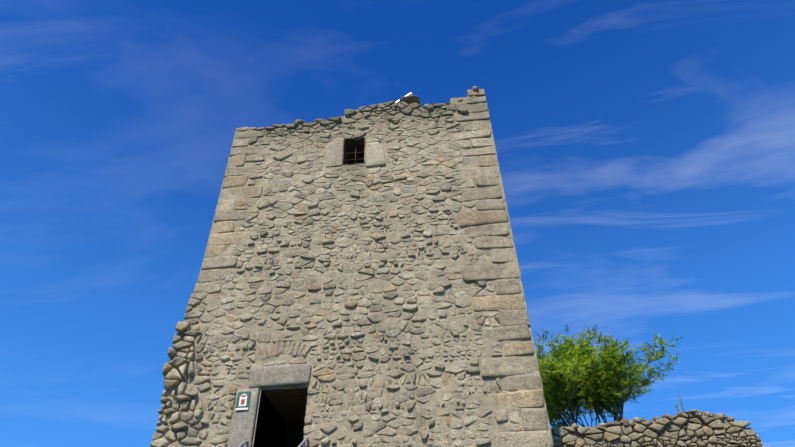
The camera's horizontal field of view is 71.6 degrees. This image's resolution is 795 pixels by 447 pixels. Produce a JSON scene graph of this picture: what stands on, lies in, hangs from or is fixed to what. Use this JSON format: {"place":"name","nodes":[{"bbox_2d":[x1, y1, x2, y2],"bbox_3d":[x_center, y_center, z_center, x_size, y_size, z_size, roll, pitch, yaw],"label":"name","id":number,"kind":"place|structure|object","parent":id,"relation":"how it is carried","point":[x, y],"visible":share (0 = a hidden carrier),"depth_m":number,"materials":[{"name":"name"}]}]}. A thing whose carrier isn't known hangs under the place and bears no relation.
{"place":"outdoors","nodes":[
{"label":"outdoors","id":0,"kind":"place"},
{"bbox_2d":[254,157,343,446],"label":"tower wall","id":1,"kind":"structure","parent":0,"point":[268,406],"depth_m":10.66,"materials":[{"name":"grey stone"}]},
{"bbox_2d":[0,0,794,446],"label":"sky","id":2,"kind":"structure","parent":0,"point":[645,149],"materials":[{"name":"blue"}]},
{"bbox_2d":[533,324,682,426],"bbox_3d":[7.250,5.663,19.044,6.697,5.712,5.380,-4,-40,3],"label":"ash tree","id":3,"kind":"object","parent":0,"point":[606,374],"depth_m":19.22,"materials":[{"name":"green plant"}]},
{"bbox_2d":[551,409,772,446],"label":"curtain wall stones","id":4,"kind":"object","parent":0,"point":[614,431],"visible":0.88,"depth_m":13.91,"materials":[{"name":"beige stone"}]},
{"bbox_2d":[551,410,759,437],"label":"stones","id":5,"kind":"object","parent":4,"relation":"on","point":[626,422],"visible":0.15,"depth_m":14.14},
{"bbox_3d":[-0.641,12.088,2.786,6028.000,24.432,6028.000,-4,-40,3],"label":"terrain","id":6,"kind":"structure","parent":0,"visible":0},
{"bbox_2d":[238,437,308,446],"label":"handrail","id":7,"kind":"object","parent":6,"relation":"on","point":[300,445],"depth_m":9.45,"materials":[{"name":"grey metal"}]},
{"bbox_2d":[197,102,532,446],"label":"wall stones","id":8,"kind":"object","parent":6,"relation":"on","point":[269,435],"depth_m":10.84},
{"bbox_2d":[252,386,307,446],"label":"passage door","id":9,"kind":"structure","parent":8,"relation":"attached to","point":[289,405],"depth_m":10.87,"materials":[{"name":"stone"}]},
{"bbox_2d":[283,422,303,446],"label":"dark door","id":10,"kind":"structure","parent":8,"relation":"attached to","point":[293,434],"depth_m":11.63,"materials":[{"name":"black"}]},
{"bbox_2d":[150,89,553,446],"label":"tower face stones","id":11,"kind":"object","parent":8,"relation":"attached to","point":[515,324],"visible":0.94,"depth_m":11.66,"materials":[{"name":"stone"}]},
{"bbox_2d":[235,391,250,409],"bbox_3d":[-2.859,3.280,10.202,0.240,0.345,0.007,-4,-40,3],"label":"trail sign","id":12,"kind":"object","parent":11,"relation":"attached to","point":[243,399],"visible":0.92,"depth_m":10.20,"materials":[{"name":"green"}]},
{"bbox_2d":[156,91,550,446],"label":"tower mortar","id":13,"kind":"object","parent":8,"relation":"attached to","point":[485,401],"visible":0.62,"depth_m":11.29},
{"bbox_2d":[343,138,365,164],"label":"window","id":14,"kind":"structure","parent":8,"relation":"attached to","point":[350,145],"depth_m":14.90,"materials":[{"name":"black"}]},
{"bbox_2d":[345,148,363,163],"bbox_3d":[-1.103,-1.793,14.494,0.640,1.080,0.033,-4,-40,3],"label":"grille window","id":15,"kind":"structure","parent":14,"relation":"in","point":[355,159],"depth_m":14.52,"materials":[{"name":"black metal"}]},
{"bbox_2d":[239,86,478,130],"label":"stones","id":16,"kind":"object","parent":8,"relation":"on","point":[409,99],"visible":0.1,"depth_m":15.38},
{"bbox_3d":[6.294,8.094,12.574,6.350,6.787,1.230,-4,-40,3],"label":"curtain wall","id":17,"kind":"object","parent":6,"relation":"on","visible":0},
{"bbox_2d":[674,395,687,426],"bbox_3d":[7.324,4.859,14.203,0.219,0.868,0.232,-4,-40,3],"label":"mullein plant","id":18,"kind":"object","parent":17,"relation":"on","point":[675,404],"visible":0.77,"depth_m":14.28,"materials":[{"name":"grey plant"}]}
]}

